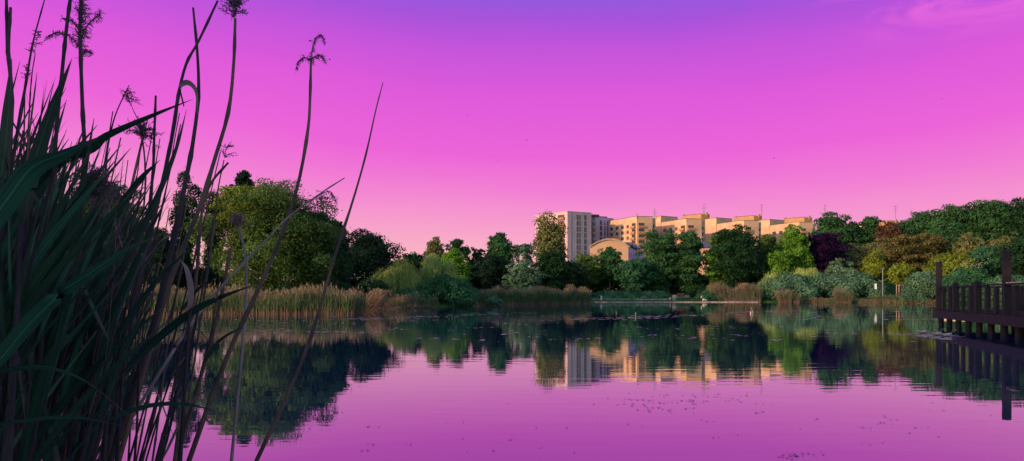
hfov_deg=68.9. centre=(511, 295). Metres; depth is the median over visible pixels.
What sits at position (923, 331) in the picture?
duck
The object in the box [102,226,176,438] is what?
reed
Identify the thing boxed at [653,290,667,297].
bush
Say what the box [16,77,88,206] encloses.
reed
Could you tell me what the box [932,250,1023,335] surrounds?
wooden pier
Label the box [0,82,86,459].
reed
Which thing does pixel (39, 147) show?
reed
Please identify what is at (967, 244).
tree
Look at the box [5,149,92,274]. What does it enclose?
reed
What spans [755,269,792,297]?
willow tree
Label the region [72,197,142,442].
reed
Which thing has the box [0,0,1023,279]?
sky
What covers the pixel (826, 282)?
bush
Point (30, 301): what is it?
reed
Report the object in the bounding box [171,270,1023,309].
ground
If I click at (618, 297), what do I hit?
bush
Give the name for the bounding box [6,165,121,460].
reed
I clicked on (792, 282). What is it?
bush
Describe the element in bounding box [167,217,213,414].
reed
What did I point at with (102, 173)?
reed
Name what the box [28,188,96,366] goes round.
reed
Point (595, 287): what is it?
tree
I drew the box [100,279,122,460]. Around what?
reed
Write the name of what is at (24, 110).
reed
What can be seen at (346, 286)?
bush
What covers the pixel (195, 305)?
reed
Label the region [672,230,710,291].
tree
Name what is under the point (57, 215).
reed
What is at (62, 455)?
reed
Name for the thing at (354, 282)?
tree
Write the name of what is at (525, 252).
tree
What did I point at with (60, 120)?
reed
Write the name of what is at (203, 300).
reed
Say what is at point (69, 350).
reed
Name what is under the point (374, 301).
reed bed
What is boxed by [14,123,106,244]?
reed
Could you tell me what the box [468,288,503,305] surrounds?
bush
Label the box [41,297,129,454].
reed
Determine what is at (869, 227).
tree
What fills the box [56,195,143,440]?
reed
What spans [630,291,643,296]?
bush
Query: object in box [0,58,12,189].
reed
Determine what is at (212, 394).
reed
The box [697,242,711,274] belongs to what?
house
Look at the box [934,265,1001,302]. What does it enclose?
bush
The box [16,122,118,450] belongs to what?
reed
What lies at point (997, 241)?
tree
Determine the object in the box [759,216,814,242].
apartment block
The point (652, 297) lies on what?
bush
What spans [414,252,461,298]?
willow tree
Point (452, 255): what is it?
tree
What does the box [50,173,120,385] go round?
reed
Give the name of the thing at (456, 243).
tree
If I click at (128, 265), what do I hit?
reed
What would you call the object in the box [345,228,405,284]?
tree
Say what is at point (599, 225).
apartment block
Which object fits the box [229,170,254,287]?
tree
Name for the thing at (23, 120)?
reed
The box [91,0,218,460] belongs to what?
reed
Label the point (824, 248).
tree
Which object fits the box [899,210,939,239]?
tree
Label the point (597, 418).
floating weed
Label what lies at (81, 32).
reed
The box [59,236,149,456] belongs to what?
reed
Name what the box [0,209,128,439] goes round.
reed
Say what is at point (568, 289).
reed bed
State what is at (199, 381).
reed
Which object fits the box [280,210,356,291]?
tree
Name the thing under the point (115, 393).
reed
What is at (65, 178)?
reed
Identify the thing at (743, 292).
reed bed
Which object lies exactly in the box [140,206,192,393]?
reed
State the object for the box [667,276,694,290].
tree
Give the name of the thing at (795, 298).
reed bed
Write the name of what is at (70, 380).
reed
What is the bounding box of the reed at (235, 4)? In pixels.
[119,0,248,460]
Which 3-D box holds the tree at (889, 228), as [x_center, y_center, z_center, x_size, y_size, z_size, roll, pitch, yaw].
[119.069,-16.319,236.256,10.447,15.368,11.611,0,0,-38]
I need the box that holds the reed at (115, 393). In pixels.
[71,275,162,460]
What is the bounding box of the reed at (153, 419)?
[142,152,220,460]
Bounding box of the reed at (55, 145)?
[32,0,71,457]
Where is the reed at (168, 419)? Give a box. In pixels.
[159,310,191,460]
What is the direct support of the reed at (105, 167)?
in the water
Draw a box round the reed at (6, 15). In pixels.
[1,0,12,244]
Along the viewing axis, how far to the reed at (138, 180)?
1.30 m
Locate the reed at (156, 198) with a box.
[80,109,186,447]
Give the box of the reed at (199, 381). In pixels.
[177,248,231,460]
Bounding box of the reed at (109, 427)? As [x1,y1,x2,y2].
[107,230,171,442]
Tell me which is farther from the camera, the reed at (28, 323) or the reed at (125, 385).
the reed at (125, 385)
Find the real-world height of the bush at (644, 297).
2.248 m
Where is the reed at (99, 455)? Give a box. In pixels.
[97,208,169,460]
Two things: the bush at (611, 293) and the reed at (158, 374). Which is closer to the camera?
the reed at (158, 374)
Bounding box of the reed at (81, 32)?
[43,0,105,460]
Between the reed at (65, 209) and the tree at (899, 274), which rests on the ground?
the tree at (899, 274)
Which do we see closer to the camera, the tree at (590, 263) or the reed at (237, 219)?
the reed at (237, 219)
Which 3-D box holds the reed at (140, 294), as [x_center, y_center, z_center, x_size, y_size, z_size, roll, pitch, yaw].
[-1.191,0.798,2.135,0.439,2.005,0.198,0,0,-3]
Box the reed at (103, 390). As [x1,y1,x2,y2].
[82,164,147,460]
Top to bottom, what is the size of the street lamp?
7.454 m
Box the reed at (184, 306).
[138,236,215,460]
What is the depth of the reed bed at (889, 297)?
174.66 m
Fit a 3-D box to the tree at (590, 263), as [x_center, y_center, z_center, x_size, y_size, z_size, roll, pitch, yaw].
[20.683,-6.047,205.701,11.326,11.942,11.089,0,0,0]
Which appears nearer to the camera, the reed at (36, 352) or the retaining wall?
the reed at (36, 352)
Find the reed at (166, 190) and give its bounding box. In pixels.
[119,113,179,321]
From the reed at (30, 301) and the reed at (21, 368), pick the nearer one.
the reed at (21, 368)
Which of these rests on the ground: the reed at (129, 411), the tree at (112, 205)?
the tree at (112, 205)
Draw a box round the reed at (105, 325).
[64,237,167,452]
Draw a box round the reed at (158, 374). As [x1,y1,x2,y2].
[123,178,344,431]
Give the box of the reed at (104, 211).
[27,138,120,460]
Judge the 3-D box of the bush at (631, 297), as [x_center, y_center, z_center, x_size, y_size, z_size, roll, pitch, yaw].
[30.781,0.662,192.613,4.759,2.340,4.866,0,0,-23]
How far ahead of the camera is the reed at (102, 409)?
1.18 m
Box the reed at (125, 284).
[33,188,170,460]
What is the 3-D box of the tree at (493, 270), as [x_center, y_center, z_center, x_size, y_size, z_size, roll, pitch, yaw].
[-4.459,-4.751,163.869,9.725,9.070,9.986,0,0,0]
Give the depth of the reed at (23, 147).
1.43 m
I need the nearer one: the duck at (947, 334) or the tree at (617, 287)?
the duck at (947, 334)
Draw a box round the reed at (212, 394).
[186,33,326,460]
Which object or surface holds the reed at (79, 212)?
on the water
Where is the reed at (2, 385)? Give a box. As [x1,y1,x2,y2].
[0,166,153,460]
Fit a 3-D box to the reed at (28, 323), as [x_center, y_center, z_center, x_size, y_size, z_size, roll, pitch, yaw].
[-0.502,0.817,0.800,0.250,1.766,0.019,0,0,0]
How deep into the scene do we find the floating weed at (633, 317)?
52.49 m
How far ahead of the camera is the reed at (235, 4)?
1.58 m
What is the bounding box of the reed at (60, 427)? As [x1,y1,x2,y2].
[28,162,166,460]
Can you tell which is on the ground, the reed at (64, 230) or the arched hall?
the arched hall
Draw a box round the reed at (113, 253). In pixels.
[63,160,127,460]
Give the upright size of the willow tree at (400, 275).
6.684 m
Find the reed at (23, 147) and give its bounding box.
[19,129,85,208]
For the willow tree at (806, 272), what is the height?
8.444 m
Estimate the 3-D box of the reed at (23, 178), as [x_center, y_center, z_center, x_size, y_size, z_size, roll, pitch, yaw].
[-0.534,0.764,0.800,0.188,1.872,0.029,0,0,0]
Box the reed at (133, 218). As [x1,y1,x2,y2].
[113,154,141,387]
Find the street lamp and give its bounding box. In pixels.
[880,268,883,294]
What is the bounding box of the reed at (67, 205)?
[66,165,123,289]
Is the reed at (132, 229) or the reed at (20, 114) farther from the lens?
the reed at (132, 229)
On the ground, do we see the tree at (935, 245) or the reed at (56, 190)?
the tree at (935, 245)
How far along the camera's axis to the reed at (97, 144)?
1.20 m
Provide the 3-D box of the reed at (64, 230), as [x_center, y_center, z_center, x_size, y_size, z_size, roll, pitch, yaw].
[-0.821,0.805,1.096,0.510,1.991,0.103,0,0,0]
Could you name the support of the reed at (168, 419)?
in the water
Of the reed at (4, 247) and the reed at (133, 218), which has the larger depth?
the reed at (133, 218)
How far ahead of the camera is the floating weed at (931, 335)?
29.98 m
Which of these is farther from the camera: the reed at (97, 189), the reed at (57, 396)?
the reed at (57, 396)
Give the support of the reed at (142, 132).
in the water
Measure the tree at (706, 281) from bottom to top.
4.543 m
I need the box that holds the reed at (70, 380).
[38,201,155,460]
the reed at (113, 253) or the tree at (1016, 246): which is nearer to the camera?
the reed at (113, 253)
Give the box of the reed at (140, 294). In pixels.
[105,235,158,415]
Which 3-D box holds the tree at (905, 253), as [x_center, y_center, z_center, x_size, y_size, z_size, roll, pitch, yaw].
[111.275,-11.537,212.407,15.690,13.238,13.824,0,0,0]
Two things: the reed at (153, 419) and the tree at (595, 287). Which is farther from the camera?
the tree at (595, 287)
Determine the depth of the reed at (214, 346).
1.60 m
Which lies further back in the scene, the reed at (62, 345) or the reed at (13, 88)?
the reed at (13, 88)
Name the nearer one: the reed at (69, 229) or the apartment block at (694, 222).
the reed at (69, 229)
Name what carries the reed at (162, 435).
in the water
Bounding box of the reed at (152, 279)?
[99,238,167,460]
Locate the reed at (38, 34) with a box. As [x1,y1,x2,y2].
[24,30,42,145]
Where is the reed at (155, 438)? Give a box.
[151,281,178,460]
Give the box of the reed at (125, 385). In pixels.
[95,372,130,459]
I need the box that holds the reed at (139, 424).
[128,259,181,460]
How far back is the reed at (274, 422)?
1.76 m
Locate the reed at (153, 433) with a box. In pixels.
[145,266,195,460]
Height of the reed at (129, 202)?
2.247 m
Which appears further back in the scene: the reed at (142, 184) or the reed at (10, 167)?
the reed at (142, 184)
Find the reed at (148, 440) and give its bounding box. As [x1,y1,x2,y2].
[140,324,209,460]
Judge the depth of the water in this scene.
13.32 m
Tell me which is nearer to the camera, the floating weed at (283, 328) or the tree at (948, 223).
the floating weed at (283, 328)
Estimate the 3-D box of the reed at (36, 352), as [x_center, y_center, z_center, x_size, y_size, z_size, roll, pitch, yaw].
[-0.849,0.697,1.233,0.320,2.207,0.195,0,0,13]
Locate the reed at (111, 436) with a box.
[106,95,156,460]
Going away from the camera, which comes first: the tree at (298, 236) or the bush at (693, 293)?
the tree at (298, 236)
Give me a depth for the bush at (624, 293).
194.37 m
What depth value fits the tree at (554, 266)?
170.05 m
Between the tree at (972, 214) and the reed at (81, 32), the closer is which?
the reed at (81, 32)
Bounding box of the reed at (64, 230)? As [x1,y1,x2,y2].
[0,161,119,378]
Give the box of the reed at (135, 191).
[114,122,143,289]
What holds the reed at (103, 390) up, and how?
in the water
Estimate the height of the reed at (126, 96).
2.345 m
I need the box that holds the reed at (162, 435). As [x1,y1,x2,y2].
[154,280,204,460]
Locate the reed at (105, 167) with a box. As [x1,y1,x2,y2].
[81,85,128,409]
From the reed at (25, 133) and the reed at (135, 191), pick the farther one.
the reed at (25, 133)
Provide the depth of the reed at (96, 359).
1.24 m
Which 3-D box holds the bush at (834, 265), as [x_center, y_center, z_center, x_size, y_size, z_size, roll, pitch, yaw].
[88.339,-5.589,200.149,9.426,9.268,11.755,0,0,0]
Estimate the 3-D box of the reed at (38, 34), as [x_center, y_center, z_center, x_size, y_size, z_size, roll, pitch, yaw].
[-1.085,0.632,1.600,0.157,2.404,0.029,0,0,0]
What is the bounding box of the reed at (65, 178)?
[1,144,121,276]
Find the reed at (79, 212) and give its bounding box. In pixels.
[6,120,93,451]
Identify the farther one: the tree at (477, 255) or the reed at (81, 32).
the tree at (477, 255)
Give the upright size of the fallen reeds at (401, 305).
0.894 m
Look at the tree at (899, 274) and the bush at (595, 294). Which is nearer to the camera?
the tree at (899, 274)
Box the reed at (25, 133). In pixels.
[16,112,38,150]
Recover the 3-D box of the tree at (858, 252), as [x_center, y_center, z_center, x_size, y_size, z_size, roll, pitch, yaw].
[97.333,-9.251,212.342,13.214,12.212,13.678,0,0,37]
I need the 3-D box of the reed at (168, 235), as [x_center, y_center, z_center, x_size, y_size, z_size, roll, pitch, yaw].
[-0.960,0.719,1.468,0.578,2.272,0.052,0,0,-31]
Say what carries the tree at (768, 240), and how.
on the ground
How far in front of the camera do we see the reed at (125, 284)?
1.26 m
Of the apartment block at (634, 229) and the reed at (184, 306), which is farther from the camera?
the apartment block at (634, 229)
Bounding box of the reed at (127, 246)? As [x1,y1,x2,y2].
[50,160,148,429]
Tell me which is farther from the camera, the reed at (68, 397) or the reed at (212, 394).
the reed at (212, 394)
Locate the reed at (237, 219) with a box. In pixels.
[228,212,251,460]
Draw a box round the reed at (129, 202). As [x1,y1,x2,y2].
[105,120,147,311]
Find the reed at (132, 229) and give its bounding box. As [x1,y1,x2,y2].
[61,169,168,416]
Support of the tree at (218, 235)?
on the ground
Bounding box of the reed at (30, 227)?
[0,165,132,429]
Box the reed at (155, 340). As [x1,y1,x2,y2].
[115,284,256,460]
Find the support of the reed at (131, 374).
in the water
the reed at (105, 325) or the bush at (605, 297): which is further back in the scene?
the bush at (605, 297)
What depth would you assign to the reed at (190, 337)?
1.55 m
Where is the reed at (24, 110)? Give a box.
[22,64,31,156]
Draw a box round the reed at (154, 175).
[136,139,159,253]
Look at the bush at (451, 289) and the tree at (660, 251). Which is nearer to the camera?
the bush at (451, 289)
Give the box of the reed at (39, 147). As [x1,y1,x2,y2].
[5,59,71,460]
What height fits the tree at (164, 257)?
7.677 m
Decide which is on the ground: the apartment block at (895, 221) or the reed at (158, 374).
the apartment block at (895, 221)
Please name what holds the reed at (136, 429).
in the water
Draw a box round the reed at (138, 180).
[66,160,159,460]
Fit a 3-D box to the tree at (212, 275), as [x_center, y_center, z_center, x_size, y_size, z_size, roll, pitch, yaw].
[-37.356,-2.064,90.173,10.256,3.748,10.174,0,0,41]
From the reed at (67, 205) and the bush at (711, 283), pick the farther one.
the bush at (711, 283)
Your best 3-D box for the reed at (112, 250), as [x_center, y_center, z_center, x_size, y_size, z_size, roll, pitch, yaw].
[-0.934,0.748,1.474,0.461,2.104,0.294,0,0,0]
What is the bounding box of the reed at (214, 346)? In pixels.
[184,277,241,427]
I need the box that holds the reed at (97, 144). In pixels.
[0,99,191,448]
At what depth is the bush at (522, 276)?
150.61 m
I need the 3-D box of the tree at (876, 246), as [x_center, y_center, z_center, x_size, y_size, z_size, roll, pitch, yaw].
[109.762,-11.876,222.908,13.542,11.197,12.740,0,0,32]
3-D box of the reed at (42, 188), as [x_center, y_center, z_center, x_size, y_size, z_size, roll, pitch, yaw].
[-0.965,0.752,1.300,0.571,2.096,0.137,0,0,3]
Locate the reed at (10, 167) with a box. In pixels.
[3,138,18,184]
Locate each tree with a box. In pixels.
[58,179,161,265]
[125,227,194,286]
[164,165,201,289]
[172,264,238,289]
[182,177,357,296]
[200,189,226,287]
[206,184,270,287]
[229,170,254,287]
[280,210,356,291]
[333,219,352,283]
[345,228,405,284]
[348,245,358,287]
[371,256,423,293]
[395,251,424,272]
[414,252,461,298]
[422,236,444,261]
[441,247,473,282]
[442,239,472,279]
[465,247,485,290]
[471,254,512,290]
[481,232,521,271]
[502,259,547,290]
[509,243,540,270]
[528,210,568,257]
[529,247,577,291]
[564,261,588,289]
[573,252,606,289]
[581,275,616,291]
[594,246,623,290]
[601,279,625,290]
[610,257,653,291]
[635,228,687,291]
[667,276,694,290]
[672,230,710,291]
[695,273,711,286]
[702,236,727,282]
[707,223,767,288]
[753,234,776,281]
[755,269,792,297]
[764,250,793,277]
[770,224,814,273]
[788,266,822,295]
[804,232,852,271]
[806,211,864,251]
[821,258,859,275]
[836,242,880,274]
[846,221,861,242]
[851,216,884,245]
[860,250,888,288]
[862,237,900,262]
[872,221,905,259]
[878,232,928,272]
[886,262,916,292]
[897,220,912,239]
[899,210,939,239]
[903,232,952,270]
[915,203,983,255]
[919,250,980,276]
[952,232,984,254]
[959,198,1014,245]
[961,204,975,231]
[964,245,1017,277]
[974,232,1017,249]
[989,235,1023,275]
[992,197,1023,239]
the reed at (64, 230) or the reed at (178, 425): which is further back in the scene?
the reed at (178, 425)
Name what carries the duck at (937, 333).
on the water
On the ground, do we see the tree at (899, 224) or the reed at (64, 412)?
the tree at (899, 224)
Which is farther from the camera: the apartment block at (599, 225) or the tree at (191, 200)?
the apartment block at (599, 225)
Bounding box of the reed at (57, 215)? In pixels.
[0,152,88,374]
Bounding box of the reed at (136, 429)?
[133,301,172,460]
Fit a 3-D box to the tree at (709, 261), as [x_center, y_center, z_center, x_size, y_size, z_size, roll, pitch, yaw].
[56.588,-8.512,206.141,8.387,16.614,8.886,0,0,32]
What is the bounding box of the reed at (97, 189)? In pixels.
[65,162,120,460]
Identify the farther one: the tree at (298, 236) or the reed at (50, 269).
the tree at (298, 236)
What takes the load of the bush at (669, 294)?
on the ground
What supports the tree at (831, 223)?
on the ground
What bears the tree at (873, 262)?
on the ground
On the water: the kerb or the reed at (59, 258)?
the reed at (59, 258)
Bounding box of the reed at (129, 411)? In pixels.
[102,402,220,460]
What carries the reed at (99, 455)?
on the water
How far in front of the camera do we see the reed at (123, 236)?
1.67 m
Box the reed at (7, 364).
[0,180,153,460]
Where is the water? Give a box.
[61,302,1023,460]
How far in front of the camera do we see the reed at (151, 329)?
1.45 m
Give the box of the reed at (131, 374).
[122,295,140,407]
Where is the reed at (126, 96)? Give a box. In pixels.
[120,88,144,460]
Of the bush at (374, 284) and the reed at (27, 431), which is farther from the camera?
the bush at (374, 284)
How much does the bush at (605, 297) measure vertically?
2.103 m
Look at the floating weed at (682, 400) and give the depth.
11.10 m
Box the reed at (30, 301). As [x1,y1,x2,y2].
[1,159,146,335]
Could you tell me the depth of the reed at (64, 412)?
1.74 m
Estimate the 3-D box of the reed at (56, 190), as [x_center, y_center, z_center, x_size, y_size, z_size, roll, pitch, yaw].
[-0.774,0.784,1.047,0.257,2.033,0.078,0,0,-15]
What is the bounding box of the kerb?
[594,301,757,301]
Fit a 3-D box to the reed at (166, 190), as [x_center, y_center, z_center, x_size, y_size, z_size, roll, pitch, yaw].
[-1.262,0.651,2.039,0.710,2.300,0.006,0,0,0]
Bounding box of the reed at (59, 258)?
[6,161,74,389]
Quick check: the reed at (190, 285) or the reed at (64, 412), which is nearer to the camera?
the reed at (190, 285)
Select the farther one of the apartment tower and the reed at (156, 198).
the apartment tower
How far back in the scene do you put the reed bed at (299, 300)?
64.68 m
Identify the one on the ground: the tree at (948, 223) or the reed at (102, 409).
the tree at (948, 223)
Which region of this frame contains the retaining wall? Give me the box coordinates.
[592,299,667,299]
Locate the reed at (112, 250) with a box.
[41,147,152,444]
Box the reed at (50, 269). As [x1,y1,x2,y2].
[27,84,109,405]
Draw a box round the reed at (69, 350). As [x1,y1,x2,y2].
[16,126,127,460]
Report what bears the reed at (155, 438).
in the water
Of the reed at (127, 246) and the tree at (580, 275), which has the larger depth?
the tree at (580, 275)
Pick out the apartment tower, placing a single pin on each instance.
(578, 235)
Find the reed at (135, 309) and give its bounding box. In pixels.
[78,244,194,459]
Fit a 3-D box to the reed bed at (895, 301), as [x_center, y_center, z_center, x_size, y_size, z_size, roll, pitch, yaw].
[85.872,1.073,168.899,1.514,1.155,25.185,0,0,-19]
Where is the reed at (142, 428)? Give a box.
[136,201,187,460]
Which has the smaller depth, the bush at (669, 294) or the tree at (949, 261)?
the tree at (949, 261)
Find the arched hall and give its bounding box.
[589,239,643,288]
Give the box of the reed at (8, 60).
[2,7,13,294]
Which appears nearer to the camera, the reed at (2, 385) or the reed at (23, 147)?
the reed at (2, 385)
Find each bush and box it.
[329,282,358,296]
[353,278,397,305]
[392,287,439,305]
[415,270,482,306]
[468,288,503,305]
[591,291,604,297]
[596,295,610,299]
[603,290,620,296]
[611,295,625,299]
[617,290,632,297]
[623,295,638,299]
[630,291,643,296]
[638,294,648,299]
[642,290,655,295]
[649,294,663,299]
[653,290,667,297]
[664,292,672,297]
[689,289,704,296]
[693,290,722,300]
[704,281,729,291]
[753,271,824,300]
[796,272,853,298]
[822,269,887,298]
[899,269,947,302]
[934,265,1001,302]
[982,274,1023,301]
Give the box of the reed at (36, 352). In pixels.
[12,170,81,411]
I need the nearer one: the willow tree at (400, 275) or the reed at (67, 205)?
the reed at (67, 205)
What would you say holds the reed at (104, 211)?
on the water
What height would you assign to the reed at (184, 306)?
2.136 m
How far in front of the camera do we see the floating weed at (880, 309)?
57.55 m
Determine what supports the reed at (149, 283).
in the water
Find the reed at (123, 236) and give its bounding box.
[15,155,141,346]
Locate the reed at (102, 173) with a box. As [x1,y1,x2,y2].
[60,111,112,458]
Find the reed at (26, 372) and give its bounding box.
[12,238,44,455]
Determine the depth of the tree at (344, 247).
103.64 m
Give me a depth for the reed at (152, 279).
1.93 m
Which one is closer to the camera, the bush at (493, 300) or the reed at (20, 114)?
the reed at (20, 114)
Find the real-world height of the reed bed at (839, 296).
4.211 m
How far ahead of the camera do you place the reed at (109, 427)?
1.68 m
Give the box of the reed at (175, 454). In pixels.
[173,162,228,460]
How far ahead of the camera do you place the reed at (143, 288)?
1.86 m
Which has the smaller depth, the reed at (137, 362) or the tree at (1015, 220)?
the reed at (137, 362)
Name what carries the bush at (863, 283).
on the ground
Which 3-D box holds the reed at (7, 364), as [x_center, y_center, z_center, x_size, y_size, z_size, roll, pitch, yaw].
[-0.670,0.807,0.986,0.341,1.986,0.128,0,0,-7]
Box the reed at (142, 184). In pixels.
[119,139,151,288]
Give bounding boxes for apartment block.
[591,214,613,244]
[604,216,655,261]
[653,212,709,244]
[705,214,761,245]
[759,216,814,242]
[858,219,897,226]
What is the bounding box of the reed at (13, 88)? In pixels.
[1,62,78,215]
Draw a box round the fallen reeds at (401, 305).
[373,302,431,309]
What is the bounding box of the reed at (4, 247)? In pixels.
[0,216,96,460]
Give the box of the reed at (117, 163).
[85,148,130,202]
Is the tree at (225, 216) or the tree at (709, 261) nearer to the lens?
the tree at (225, 216)
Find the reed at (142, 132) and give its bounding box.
[117,116,162,383]
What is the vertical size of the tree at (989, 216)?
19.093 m
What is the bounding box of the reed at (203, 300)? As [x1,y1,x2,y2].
[184,142,236,425]
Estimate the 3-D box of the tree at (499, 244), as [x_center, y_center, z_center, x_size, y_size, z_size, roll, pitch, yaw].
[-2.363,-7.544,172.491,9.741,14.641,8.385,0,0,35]
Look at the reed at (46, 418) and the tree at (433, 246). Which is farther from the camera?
the tree at (433, 246)
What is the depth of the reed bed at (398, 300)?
99.00 m
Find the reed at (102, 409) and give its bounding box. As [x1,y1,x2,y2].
[78,199,169,460]
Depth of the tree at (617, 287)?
217.66 m
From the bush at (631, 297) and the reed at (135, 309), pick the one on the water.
the reed at (135, 309)
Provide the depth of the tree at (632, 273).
201.09 m
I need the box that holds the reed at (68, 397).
[13,142,168,460]
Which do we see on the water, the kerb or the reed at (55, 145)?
the reed at (55, 145)
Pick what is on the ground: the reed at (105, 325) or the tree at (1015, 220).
the tree at (1015, 220)
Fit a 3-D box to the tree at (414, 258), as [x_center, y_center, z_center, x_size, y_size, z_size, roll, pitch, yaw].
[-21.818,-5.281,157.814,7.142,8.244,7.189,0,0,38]
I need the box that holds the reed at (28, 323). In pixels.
[0,234,159,366]
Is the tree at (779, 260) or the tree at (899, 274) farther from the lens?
the tree at (779, 260)
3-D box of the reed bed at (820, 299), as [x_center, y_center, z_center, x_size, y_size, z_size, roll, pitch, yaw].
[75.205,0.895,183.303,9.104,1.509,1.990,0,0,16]
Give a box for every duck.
[918,326,928,332]
[932,328,942,334]
[941,329,953,335]
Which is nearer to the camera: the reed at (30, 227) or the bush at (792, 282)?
the reed at (30, 227)
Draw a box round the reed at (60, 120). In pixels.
[15,100,66,217]
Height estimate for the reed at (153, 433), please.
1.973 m
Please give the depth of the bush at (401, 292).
106.72 m
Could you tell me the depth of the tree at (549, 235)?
259.18 m
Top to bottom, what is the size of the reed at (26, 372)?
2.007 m
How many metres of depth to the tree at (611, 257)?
205.20 m
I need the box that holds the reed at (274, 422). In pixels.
[254,83,382,460]
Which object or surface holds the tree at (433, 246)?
on the ground
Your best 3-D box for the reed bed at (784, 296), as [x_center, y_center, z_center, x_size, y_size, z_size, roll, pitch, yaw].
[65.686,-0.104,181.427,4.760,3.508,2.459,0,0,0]
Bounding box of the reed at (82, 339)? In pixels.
[33,214,96,413]
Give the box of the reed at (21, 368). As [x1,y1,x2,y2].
[0,365,126,413]
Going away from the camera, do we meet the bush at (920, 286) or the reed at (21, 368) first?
the reed at (21, 368)
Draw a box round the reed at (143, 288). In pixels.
[124,124,180,376]
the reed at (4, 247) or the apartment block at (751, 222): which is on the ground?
the apartment block at (751, 222)
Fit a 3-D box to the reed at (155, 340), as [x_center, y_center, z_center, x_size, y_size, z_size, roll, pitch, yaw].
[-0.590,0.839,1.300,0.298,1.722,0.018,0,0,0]
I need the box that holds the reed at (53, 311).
[0,75,133,456]
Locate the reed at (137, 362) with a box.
[112,266,157,443]
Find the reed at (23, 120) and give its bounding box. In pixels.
[13,104,78,209]
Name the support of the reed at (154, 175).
on the water
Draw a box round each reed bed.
[123,282,370,313]
[362,287,391,311]
[378,291,439,308]
[477,285,591,305]
[564,284,582,303]
[705,283,761,301]
[774,289,791,301]
[790,291,799,301]
[800,297,833,301]
[832,286,853,302]
[851,298,935,302]
[867,293,902,302]
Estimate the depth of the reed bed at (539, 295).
133.92 m
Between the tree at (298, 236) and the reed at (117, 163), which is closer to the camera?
the reed at (117, 163)
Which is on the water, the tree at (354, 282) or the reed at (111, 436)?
the reed at (111, 436)
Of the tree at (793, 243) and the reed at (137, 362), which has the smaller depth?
the reed at (137, 362)
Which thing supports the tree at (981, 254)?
on the ground
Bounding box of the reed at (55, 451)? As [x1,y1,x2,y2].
[13,163,121,460]
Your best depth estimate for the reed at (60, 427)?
1.13 m
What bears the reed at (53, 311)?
in the water
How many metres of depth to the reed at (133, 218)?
1.91 m
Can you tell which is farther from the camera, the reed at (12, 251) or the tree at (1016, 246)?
the tree at (1016, 246)
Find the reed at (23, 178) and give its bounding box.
[0,136,100,229]
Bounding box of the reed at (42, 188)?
[11,126,134,293]
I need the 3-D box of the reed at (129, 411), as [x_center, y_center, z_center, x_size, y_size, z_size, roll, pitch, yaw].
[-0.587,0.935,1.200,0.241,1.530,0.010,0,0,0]
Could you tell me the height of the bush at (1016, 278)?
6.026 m
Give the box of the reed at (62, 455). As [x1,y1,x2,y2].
[61,332,85,460]
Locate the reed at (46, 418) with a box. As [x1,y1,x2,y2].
[0,415,125,426]
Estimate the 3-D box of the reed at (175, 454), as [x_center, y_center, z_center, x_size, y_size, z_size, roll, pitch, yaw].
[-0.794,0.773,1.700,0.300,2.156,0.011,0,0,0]
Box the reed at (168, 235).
[99,101,183,408]
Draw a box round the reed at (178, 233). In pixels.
[169,199,184,274]
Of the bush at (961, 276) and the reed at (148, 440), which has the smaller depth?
the reed at (148, 440)
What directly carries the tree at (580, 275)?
on the ground
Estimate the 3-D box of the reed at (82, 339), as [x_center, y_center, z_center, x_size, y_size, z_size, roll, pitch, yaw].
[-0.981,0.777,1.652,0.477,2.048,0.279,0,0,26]
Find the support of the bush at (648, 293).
on the ground
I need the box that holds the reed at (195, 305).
[167,226,211,432]
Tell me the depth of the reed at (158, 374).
1.69 m
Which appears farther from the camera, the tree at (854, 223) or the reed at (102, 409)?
the tree at (854, 223)
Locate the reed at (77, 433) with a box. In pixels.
[72,155,155,460]
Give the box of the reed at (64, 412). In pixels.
[51,143,149,460]
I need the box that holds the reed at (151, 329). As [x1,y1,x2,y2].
[107,7,200,460]
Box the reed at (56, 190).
[12,153,70,283]
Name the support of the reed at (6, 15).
in the water
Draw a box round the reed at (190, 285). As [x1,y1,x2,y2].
[178,260,193,460]
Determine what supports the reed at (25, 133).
on the water
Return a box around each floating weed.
[197,316,344,333]
[333,312,954,341]
[361,403,910,454]
[581,314,725,319]
[616,393,763,412]
[803,307,918,319]
[903,334,958,337]
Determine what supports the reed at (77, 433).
in the water
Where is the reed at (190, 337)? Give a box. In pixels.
[157,221,213,460]
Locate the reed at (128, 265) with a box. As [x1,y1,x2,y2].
[58,192,139,396]
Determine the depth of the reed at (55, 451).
1.18 m
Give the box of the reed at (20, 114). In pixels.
[11,0,44,174]
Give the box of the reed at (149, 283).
[132,232,159,373]
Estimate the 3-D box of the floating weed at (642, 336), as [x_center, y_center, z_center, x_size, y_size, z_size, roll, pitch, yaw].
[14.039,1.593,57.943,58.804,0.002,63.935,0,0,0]
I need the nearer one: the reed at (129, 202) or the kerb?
the reed at (129, 202)
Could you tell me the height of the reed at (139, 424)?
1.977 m
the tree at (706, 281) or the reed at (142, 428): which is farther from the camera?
the tree at (706, 281)
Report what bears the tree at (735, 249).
on the ground
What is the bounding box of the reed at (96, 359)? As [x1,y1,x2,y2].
[86,265,113,450]
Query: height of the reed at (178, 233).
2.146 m
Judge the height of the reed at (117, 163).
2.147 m
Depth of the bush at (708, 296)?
187.85 m
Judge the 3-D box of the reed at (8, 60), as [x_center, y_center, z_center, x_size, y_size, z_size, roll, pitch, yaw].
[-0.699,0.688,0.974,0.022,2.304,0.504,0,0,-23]
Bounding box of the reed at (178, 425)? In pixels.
[162,368,222,460]

